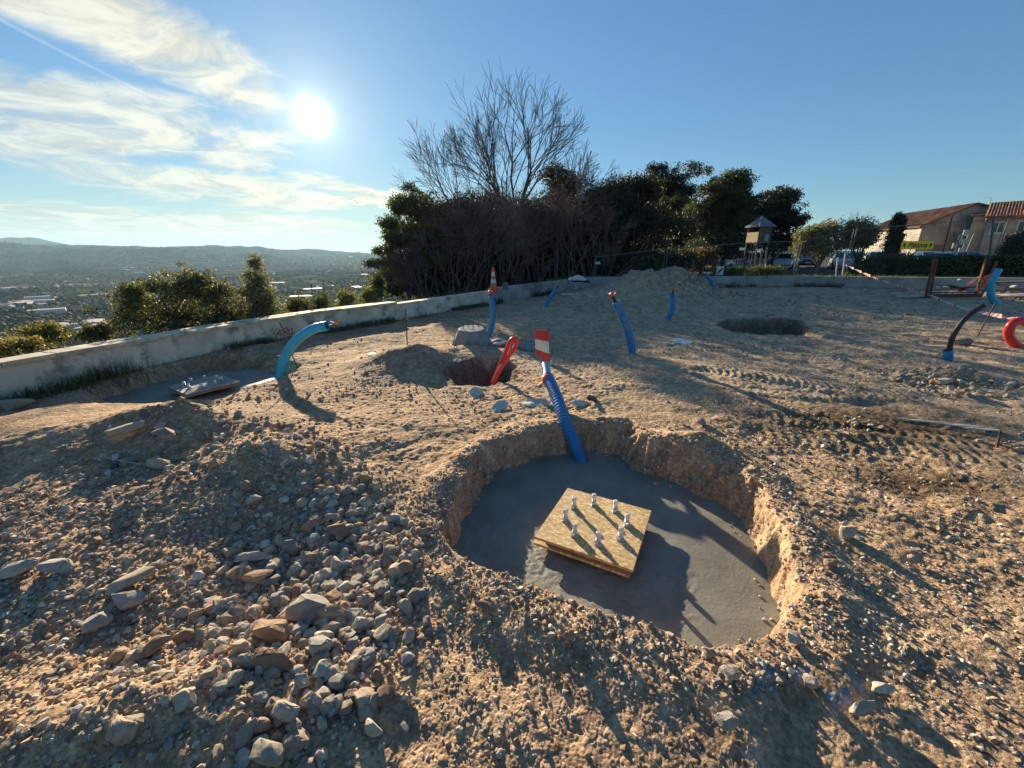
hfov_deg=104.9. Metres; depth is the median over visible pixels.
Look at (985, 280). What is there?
orange rag
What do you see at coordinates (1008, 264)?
clipped hedge
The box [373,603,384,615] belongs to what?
stone
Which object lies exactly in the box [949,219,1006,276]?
fence panel
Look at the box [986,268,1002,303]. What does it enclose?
conduit
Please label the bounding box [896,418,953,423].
wood strip
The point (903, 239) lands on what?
fence panel
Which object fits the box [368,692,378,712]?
stone
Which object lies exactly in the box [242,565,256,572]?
stone
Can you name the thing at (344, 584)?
stone
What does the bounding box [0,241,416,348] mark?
valley woods
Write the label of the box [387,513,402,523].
stone
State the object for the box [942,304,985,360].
conduit
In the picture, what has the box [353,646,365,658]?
stone
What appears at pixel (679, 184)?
pine tree
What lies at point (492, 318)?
conduit
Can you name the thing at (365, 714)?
stone
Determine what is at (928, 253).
parked car
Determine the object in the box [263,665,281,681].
stone
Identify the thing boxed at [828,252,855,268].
parked car
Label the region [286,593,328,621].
rock
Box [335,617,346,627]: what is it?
stone
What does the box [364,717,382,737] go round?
stone
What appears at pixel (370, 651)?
stone
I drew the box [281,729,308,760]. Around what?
stone
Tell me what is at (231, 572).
stone
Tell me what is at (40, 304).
house
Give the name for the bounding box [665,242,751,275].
fence panel
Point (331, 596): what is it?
stone
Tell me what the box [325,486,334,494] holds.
stone
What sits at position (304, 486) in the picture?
stone
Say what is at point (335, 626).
stone
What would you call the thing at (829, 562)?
rock
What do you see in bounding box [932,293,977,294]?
plank
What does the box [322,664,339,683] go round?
stone
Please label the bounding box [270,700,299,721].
rock
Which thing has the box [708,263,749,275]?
bush
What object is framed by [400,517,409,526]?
stone
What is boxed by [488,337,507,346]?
rock
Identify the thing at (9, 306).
house
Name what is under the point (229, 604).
stone
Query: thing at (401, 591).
stone
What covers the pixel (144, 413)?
rock
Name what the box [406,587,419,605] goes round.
stone
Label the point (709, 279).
conduit
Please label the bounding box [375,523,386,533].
stone
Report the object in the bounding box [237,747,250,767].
stone
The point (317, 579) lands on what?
stone
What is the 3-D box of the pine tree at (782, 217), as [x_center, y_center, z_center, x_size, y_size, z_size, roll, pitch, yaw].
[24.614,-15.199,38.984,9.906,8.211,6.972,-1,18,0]
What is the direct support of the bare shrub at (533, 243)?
on the ground at (818, 727)
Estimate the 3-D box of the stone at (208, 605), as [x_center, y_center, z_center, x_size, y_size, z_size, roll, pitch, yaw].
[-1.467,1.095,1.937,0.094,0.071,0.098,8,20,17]
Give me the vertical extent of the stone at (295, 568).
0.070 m
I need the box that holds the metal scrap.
[673,338,691,343]
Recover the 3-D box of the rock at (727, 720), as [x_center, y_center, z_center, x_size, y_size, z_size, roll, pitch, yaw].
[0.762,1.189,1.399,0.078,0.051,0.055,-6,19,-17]
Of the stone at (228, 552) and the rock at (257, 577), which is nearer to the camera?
the rock at (257, 577)
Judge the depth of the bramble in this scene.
27.80 m
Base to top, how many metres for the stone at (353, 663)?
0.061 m
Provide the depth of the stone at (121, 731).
1.27 m
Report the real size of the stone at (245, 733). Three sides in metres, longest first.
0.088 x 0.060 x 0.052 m
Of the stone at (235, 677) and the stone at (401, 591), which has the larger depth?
the stone at (401, 591)
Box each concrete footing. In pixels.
[103,368,275,403]
[454,451,779,648]
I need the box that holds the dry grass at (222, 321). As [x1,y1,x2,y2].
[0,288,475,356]
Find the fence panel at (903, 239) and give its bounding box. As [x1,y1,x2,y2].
[845,221,962,276]
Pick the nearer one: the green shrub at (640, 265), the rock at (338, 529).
the rock at (338, 529)
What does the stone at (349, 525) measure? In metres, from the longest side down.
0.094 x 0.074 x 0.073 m
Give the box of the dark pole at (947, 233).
[942,216,952,251]
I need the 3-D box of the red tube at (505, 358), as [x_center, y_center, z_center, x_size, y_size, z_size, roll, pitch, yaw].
[-0.099,-0.298,5.309,0.391,0.700,0.121,-1,18,0]
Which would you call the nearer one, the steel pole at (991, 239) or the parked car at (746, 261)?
the steel pole at (991, 239)
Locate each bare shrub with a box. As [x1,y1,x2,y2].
[359,194,530,298]
[383,161,552,294]
[438,173,557,290]
[451,164,577,284]
[491,182,621,282]
[523,169,624,278]
[542,195,658,276]
[596,202,678,273]
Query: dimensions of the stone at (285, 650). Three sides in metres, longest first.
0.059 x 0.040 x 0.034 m
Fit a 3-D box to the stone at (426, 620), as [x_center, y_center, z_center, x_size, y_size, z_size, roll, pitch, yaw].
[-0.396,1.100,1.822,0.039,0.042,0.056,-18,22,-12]
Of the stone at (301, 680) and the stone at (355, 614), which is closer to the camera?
the stone at (301, 680)
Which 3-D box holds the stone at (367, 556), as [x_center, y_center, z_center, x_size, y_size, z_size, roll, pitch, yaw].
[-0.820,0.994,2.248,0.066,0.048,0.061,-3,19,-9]
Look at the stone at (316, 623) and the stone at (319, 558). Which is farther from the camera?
the stone at (319, 558)
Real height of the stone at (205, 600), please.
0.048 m
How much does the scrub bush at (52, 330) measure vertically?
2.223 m
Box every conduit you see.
[275,320,338,378]
[486,290,495,336]
[537,361,587,462]
[544,284,559,306]
[609,292,635,353]
[665,287,675,320]
[687,272,715,288]
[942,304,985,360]
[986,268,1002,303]
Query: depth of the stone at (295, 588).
2.05 m
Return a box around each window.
[985,221,1007,234]
[1011,221,1023,233]
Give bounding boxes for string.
[107,458,202,466]
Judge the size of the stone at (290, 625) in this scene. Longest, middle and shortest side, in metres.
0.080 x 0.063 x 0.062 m
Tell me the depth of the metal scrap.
7.28 m
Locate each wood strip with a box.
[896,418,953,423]
[931,422,985,427]
[963,427,998,431]
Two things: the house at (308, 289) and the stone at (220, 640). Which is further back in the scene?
the house at (308, 289)
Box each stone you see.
[103,646,130,665]
[104,715,138,745]
[123,713,144,730]
[126,644,148,663]
[171,688,190,712]
[187,608,204,622]
[193,628,207,641]
[199,665,217,681]
[202,596,217,607]
[203,596,221,615]
[205,641,217,653]
[207,626,221,638]
[210,599,220,613]
[211,679,228,691]
[211,743,223,764]
[214,673,229,696]
[215,607,222,616]
[215,636,229,645]
[216,613,222,623]
[218,627,232,637]
[219,597,239,608]
[219,611,239,625]
[221,602,236,613]
[222,547,238,558]
[224,566,239,578]
[224,600,233,607]
[227,604,245,615]
[227,669,244,686]
[229,712,248,729]
[231,541,243,550]
[232,652,252,668]
[235,718,257,748]
[236,620,248,625]
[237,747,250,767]
[238,560,247,572]
[238,623,251,632]
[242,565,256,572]
[243,581,256,591]
[244,624,254,638]
[246,604,263,616]
[247,636,260,646]
[252,733,269,742]
[253,691,269,703]
[254,666,264,675]
[257,597,269,605]
[263,561,277,570]
[263,574,280,587]
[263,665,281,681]
[263,694,287,717]
[269,591,284,608]
[270,731,281,741]
[271,718,283,727]
[273,557,284,569]
[274,534,282,547]
[277,641,290,650]
[279,594,289,607]
[279,611,295,622]
[280,586,291,593]
[281,647,289,655]
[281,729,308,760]
[285,716,301,732]
[287,631,301,640]
[288,622,293,630]
[289,562,301,574]
[289,578,301,586]
[290,621,307,642]
[291,583,302,596]
[294,673,309,688]
[295,497,307,507]
[295,638,307,649]
[296,542,306,552]
[296,757,314,767]
[297,559,305,567]
[299,482,310,490]
[299,569,309,579]
[299,584,309,592]
[299,691,322,707]
[300,524,312,531]
[302,626,315,637]
[304,518,317,530]
[304,618,313,626]
[304,730,310,749]
[305,697,320,715]
[306,533,320,544]
[308,574,313,583]
[308,650,329,666]
[311,575,323,584]
[311,583,320,591]
[312,659,332,678]
[312,747,327,760]
[313,551,324,565]
[313,617,320,628]
[314,568,329,579]
[314,630,333,637]
[314,677,323,689]
[315,686,331,699]
[317,715,327,731]
[318,617,329,626]
[320,580,330,591]
[320,693,335,715]
[322,549,330,558]
[322,555,332,565]
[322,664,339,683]
[323,589,339,602]
[324,507,335,514]
[324,512,335,519]
[324,533,331,539]
[324,569,333,579]
[324,621,342,635]
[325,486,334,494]
[326,499,338,507]
[326,673,344,690]
[326,706,335,717]
[328,541,339,547]
[329,546,340,556]
[329,579,341,590]
[330,556,341,569]
[330,638,340,652]
[331,513,338,521]
[331,581,343,589]
[334,515,341,522]
[334,693,344,713]
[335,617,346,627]
[337,626,351,637]
[338,508,345,517]
[338,580,349,590]
[338,698,352,714]
[339,547,349,556]
[339,681,344,690]
[340,485,352,495]
[340,600,353,608]
[340,671,355,682]
[341,559,350,569]
[341,593,349,601]
[342,629,355,641]
[344,636,357,650]
[344,688,357,701]
[345,509,358,518]
[345,523,355,528]
[345,566,356,576]
[346,608,363,618]
[346,655,361,672]
[347,611,359,620]
[348,580,364,593]
[348,589,356,599]
[349,503,356,509]
[350,527,356,533]
[350,533,358,543]
[350,559,362,566]
[350,574,364,581]
[351,616,369,630]
[352,564,360,570]
[353,522,362,528]
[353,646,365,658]
[353,687,374,709]
[355,507,365,515]
[356,541,364,551]
[357,483,365,491]
[357,563,368,574]
[357,703,367,717]
[358,474,369,482]
[358,496,371,507]
[358,705,372,722]
[359,593,375,607]
[360,637,369,644]
[361,656,371,668]
[362,553,373,562]
[363,617,374,627]
[363,647,375,662]
[364,541,372,548]
[364,613,374,619]
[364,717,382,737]
[365,556,376,563]
[365,564,375,578]
[367,525,374,533]
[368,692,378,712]
[369,575,381,584]
[371,568,384,576]
[371,669,381,681]
[373,560,381,568]
[373,580,389,594]
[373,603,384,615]
[373,623,392,641]
[374,541,382,554]
[374,613,387,629]
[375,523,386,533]
[377,684,394,707]
[381,555,392,567]
[382,608,391,617]
[383,521,394,528]
[383,539,393,546]
[383,545,395,555]
[383,618,394,626]
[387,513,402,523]
[387,522,394,529]
[387,562,403,576]
[388,633,398,642]
[389,554,397,562]
[390,585,399,597]
[392,625,400,633]
[395,587,405,596]
[398,551,408,560]
[398,560,413,574]
[398,599,412,613]
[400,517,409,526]
[401,651,415,664]
[402,627,414,644]
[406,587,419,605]
[410,552,418,563]
[416,588,426,599]
[419,528,430,536]
[422,615,430,627]
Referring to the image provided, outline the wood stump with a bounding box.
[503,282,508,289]
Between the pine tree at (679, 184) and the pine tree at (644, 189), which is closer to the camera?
the pine tree at (644, 189)
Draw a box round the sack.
[568,275,589,282]
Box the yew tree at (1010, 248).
[991,230,1023,254]
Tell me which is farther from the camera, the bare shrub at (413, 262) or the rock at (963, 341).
the bare shrub at (413, 262)
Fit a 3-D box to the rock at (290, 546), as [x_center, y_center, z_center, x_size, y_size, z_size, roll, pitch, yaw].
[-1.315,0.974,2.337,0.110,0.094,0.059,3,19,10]
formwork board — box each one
[166,375,239,397]
[534,488,650,577]
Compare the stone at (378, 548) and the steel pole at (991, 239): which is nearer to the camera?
the stone at (378, 548)
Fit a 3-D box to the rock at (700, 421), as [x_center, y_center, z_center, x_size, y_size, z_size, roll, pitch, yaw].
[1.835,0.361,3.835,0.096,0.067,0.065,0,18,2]
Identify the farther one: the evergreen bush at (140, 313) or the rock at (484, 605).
the evergreen bush at (140, 313)
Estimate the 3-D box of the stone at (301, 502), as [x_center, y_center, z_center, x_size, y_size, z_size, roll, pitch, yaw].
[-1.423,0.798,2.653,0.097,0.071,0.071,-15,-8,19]
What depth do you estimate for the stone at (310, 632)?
1.76 m
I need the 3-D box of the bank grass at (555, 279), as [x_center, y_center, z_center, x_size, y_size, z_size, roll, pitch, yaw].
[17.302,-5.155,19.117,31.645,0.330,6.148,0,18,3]
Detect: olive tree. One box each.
[788,218,845,275]
[833,215,884,260]
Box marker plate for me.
[535,328,551,364]
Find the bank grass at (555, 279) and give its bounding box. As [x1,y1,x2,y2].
[546,273,1023,280]
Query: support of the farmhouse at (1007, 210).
on the ground at (818, 727)
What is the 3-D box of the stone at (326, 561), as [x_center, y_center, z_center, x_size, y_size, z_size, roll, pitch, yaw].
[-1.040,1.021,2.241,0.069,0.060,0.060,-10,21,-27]
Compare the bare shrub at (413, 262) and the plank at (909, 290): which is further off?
the bare shrub at (413, 262)
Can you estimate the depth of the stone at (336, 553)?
2.30 m
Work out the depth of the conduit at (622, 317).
6.37 m
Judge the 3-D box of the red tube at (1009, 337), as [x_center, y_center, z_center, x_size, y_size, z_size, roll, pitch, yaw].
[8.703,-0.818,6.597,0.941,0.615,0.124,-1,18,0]
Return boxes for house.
[4,305,15,308]
[7,301,32,304]
[22,299,53,302]
[24,295,50,299]
[27,307,65,313]
[33,303,48,306]
[58,322,84,328]
[70,305,79,309]
[83,319,104,323]
[289,295,314,298]
[306,288,322,290]
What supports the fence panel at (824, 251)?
on the ground at (818, 727)
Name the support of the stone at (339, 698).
on the ground at (818, 727)
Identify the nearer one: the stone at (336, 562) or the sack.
the stone at (336, 562)
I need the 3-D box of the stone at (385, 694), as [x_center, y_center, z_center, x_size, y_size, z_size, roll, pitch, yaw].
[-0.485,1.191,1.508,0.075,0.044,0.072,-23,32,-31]
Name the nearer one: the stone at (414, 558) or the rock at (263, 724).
the rock at (263, 724)
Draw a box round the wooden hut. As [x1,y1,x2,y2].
[742,216,776,266]
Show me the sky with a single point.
(275, 124)
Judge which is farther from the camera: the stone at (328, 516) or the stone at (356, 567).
the stone at (328, 516)
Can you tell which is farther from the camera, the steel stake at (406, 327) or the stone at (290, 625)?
the steel stake at (406, 327)
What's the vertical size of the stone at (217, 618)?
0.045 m
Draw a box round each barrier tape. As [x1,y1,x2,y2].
[846,265,924,293]
[927,294,1016,319]
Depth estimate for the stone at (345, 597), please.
1.96 m
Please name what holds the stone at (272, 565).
on the ground at (818, 727)
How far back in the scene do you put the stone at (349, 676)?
1.54 m
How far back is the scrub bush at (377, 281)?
12.91 m
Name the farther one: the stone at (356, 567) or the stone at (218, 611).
the stone at (356, 567)
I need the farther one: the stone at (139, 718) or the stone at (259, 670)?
the stone at (259, 670)
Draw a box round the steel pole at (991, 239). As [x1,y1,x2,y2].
[986,219,994,272]
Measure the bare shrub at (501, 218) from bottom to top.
7.099 m
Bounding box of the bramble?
[654,245,704,272]
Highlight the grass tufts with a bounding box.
[0,301,501,402]
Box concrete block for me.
[452,318,490,345]
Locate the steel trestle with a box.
[924,259,998,297]
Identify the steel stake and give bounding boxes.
[279,322,297,368]
[405,308,407,344]
[977,302,995,335]
[996,430,1001,447]
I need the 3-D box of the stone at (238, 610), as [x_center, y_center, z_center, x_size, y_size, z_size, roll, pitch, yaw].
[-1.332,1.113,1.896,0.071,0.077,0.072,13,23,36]
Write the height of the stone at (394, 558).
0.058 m
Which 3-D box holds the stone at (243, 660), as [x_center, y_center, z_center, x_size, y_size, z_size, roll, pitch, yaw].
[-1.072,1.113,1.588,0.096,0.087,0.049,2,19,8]
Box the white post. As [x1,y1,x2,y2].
[842,253,845,274]
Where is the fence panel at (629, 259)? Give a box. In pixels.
[594,249,664,275]
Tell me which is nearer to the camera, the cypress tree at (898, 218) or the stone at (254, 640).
the stone at (254, 640)
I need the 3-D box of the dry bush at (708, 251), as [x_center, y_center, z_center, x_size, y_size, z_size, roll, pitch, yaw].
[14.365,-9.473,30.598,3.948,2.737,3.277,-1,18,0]
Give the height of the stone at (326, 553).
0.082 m
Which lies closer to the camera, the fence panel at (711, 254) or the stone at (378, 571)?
the stone at (378, 571)
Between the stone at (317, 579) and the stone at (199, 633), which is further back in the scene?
the stone at (317, 579)
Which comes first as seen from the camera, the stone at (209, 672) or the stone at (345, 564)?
the stone at (209, 672)
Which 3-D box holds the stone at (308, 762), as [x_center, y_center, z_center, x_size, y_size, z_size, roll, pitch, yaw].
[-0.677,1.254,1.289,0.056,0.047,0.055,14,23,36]
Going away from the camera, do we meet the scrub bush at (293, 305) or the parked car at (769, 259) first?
the scrub bush at (293, 305)
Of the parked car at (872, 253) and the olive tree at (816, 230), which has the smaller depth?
the olive tree at (816, 230)
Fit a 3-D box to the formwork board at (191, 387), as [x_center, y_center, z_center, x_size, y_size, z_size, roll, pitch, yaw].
[-4.224,0.002,5.395,0.637,0.143,0.630,11,21,31]
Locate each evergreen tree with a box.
[378,187,503,299]
[459,182,586,293]
[524,158,617,279]
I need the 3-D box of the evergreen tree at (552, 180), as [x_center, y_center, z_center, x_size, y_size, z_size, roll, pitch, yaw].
[4.049,-10.577,26.814,9.450,8.252,7.683,-1,18,0]
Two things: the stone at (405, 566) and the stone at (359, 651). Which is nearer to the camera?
the stone at (359, 651)
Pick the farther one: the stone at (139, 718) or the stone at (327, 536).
the stone at (327, 536)
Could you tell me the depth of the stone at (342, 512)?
2.57 m
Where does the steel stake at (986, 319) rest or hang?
on the ground at (818, 727)
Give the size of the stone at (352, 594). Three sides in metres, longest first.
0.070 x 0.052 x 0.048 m
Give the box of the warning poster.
[716,266,723,274]
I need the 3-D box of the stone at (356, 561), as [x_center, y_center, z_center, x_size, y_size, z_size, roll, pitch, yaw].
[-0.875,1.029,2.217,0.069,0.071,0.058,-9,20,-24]
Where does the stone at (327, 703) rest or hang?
on the ground at (818, 727)
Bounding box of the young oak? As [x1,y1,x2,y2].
[234,252,290,319]
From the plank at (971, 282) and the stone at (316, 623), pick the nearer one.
the stone at (316, 623)
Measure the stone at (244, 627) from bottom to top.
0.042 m
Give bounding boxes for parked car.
[711,254,746,267]
[740,253,759,266]
[748,252,775,267]
[772,253,798,268]
[798,254,816,267]
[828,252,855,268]
[863,251,881,257]
[912,251,937,258]
[932,251,984,258]
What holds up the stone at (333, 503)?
on the ground at (818, 727)
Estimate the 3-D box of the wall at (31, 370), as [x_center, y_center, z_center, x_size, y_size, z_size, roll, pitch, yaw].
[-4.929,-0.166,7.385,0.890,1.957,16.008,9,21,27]
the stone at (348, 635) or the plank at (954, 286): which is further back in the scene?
the plank at (954, 286)
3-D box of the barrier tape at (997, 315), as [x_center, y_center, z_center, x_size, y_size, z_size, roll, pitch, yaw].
[11.731,-1.983,10.096,0.328,0.238,8.377,11,22,31]
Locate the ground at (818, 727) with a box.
[0,237,1023,767]
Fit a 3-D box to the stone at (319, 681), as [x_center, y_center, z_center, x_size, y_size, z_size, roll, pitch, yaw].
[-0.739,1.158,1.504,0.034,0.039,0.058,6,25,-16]
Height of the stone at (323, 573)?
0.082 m
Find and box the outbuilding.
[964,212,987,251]
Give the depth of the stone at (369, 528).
2.44 m
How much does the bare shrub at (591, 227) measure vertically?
5.307 m
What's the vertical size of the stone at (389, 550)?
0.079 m
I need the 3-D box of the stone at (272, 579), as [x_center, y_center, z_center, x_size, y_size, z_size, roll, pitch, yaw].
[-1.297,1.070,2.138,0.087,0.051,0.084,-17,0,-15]
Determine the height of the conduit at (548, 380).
0.768 m
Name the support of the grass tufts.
on the ground at (818, 727)
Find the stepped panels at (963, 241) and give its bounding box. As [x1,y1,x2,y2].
[951,230,973,250]
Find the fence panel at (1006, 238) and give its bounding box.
[996,218,1023,276]
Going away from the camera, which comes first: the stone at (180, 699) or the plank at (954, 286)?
the stone at (180, 699)
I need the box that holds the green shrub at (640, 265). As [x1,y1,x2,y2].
[615,254,661,276]
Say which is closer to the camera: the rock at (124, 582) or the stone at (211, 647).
the stone at (211, 647)
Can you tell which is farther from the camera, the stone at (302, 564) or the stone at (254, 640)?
the stone at (302, 564)
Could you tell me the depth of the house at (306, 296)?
865.23 m
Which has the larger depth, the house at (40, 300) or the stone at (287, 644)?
the house at (40, 300)
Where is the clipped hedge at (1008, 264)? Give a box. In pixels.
[882,254,1023,276]
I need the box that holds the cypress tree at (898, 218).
[878,211,908,254]
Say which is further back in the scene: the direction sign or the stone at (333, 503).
the direction sign
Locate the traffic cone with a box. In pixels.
[488,267,498,290]
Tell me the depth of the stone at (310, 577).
2.13 m
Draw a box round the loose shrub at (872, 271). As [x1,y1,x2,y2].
[839,249,918,276]
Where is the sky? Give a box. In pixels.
[0,0,1023,252]
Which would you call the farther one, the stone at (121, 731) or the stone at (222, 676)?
the stone at (222, 676)
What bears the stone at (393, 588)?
on the ground at (818, 727)
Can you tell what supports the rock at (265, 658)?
on the ground at (818, 727)
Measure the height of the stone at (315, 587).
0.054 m
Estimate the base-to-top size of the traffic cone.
0.740 m
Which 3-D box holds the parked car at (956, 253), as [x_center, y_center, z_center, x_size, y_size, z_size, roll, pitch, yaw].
[32.834,-8.913,28.747,4.622,1.500,1.960,-3,18,-8]
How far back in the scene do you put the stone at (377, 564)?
2.17 m
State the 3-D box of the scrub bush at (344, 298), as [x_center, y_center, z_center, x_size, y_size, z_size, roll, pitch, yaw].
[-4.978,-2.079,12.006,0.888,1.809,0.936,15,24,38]
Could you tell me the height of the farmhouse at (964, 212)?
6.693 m
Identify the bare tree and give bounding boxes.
[392,105,496,290]
[433,59,589,284]
[549,141,633,278]
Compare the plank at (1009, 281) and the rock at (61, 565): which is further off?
the plank at (1009, 281)
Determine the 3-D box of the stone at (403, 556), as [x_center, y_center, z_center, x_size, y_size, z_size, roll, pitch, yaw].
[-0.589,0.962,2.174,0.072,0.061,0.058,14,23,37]
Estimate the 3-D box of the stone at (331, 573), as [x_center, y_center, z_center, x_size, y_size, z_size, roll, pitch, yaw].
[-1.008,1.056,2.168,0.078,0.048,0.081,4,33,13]
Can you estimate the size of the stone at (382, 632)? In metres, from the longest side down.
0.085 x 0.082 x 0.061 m
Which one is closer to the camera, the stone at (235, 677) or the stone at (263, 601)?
the stone at (235, 677)
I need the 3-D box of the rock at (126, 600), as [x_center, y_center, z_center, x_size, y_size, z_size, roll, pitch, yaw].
[-1.859,1.036,1.893,0.158,0.079,0.092,3,19,10]
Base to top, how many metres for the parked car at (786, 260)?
1.500 m
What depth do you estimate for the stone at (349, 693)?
1.48 m
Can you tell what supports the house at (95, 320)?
on the ground at (818, 727)
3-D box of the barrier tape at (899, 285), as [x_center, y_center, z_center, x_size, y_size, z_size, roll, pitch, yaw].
[15.852,-4.668,17.050,0.085,0.786,8.727,7,20,22]
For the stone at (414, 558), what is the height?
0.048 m
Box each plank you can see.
[885,289,942,291]
[896,295,924,296]
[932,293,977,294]
[943,284,968,289]
[945,286,983,288]
[958,279,977,291]
[977,277,1019,291]
[995,287,1023,289]
[996,281,1023,282]
[996,295,1023,297]
[999,285,1016,293]
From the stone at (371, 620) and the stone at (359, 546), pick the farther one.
the stone at (359, 546)
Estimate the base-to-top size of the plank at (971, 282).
0.432 m
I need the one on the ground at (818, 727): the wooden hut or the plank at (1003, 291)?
the wooden hut
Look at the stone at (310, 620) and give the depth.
1.83 m
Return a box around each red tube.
[491,337,518,384]
[1003,317,1023,348]
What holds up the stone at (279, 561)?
on the ground at (818, 727)
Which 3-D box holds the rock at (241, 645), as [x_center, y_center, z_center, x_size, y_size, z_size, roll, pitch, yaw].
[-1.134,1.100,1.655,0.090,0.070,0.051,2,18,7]
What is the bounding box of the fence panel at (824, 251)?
[795,229,854,275]
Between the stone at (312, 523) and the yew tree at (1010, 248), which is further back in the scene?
the yew tree at (1010, 248)
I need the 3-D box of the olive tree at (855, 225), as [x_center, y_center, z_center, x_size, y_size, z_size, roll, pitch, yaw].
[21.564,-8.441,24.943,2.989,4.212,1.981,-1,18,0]
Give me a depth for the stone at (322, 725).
1.39 m
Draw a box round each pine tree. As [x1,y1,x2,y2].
[361,199,411,300]
[379,180,463,301]
[558,169,704,279]
[637,159,718,259]
[654,191,710,265]
[678,166,789,266]
[719,182,813,267]
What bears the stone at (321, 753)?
on the ground at (818, 727)
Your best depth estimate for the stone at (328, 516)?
2.54 m
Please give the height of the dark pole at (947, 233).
3.855 m
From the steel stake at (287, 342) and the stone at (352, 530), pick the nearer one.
the stone at (352, 530)
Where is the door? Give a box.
[933,245,943,251]
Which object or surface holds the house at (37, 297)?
on the ground at (818, 727)
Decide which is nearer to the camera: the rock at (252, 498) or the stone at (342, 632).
the stone at (342, 632)
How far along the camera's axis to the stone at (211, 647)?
1.66 m
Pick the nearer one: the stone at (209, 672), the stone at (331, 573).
the stone at (209, 672)
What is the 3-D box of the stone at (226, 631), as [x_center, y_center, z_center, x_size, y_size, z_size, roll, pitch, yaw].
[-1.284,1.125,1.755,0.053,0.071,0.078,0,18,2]
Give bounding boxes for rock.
[0,398,34,410]
[0,557,40,578]
[36,558,73,572]
[80,611,112,633]
[104,421,145,436]
[105,566,155,594]
[109,461,118,469]
[111,590,147,609]
[139,408,149,418]
[142,635,172,657]
[146,457,171,469]
[151,427,175,438]
[171,628,194,642]
[231,639,250,652]
[233,551,269,562]
[239,480,253,490]
[241,569,273,584]
[246,494,262,503]
[248,737,284,767]
[249,647,293,671]
[251,619,290,643]
[254,717,273,733]
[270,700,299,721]
[280,539,297,555]
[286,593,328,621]
[300,551,318,563]
[308,635,332,656]
[316,603,348,621]
[327,523,350,537]
[399,676,411,686]
[436,494,441,500]
[469,387,483,397]
[474,600,492,611]
[488,337,507,346]
[491,400,507,411]
[496,748,504,758]
[517,341,535,351]
[519,398,550,406]
[563,629,575,641]
[570,399,588,405]
[587,395,597,401]
[695,417,705,424]
[704,647,716,657]
[714,710,739,731]
[718,665,741,680]
[787,629,801,643]
[803,673,818,689]
[823,559,836,565]
[839,526,854,539]
[849,700,876,715]
[871,681,894,693]
[907,554,922,563]
[938,378,953,383]
[954,337,973,344]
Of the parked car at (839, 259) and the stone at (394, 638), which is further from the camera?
the parked car at (839, 259)
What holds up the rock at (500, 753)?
on the ground at (818, 727)
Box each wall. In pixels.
[0,290,491,399]
[487,276,1023,300]
[495,281,902,304]
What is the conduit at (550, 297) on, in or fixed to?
on the ground at (818, 727)
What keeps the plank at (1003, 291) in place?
on the plank at (1015, 288)
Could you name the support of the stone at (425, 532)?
on the ground at (818, 727)
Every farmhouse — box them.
[861,202,988,254]
[978,200,1023,254]
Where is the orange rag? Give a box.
[979,273,991,287]
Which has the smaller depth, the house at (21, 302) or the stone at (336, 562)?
the stone at (336, 562)
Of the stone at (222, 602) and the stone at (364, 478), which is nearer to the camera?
the stone at (222, 602)
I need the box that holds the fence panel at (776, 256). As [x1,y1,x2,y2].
[749,241,799,275]
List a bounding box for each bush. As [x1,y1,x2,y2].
[0,333,57,357]
[1,319,80,351]
[60,318,117,343]
[77,260,253,338]
[185,304,245,324]
[278,292,316,313]
[305,289,336,310]
[331,285,359,306]
[350,283,382,303]
[363,271,391,301]
[687,244,723,273]
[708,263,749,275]
[743,264,789,275]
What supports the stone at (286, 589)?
on the ground at (818, 727)
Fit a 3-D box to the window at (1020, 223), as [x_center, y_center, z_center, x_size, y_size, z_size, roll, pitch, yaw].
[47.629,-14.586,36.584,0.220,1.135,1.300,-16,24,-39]
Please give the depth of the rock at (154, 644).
1.63 m
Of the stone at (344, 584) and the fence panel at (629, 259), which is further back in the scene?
the fence panel at (629, 259)
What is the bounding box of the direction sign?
[900,241,934,248]

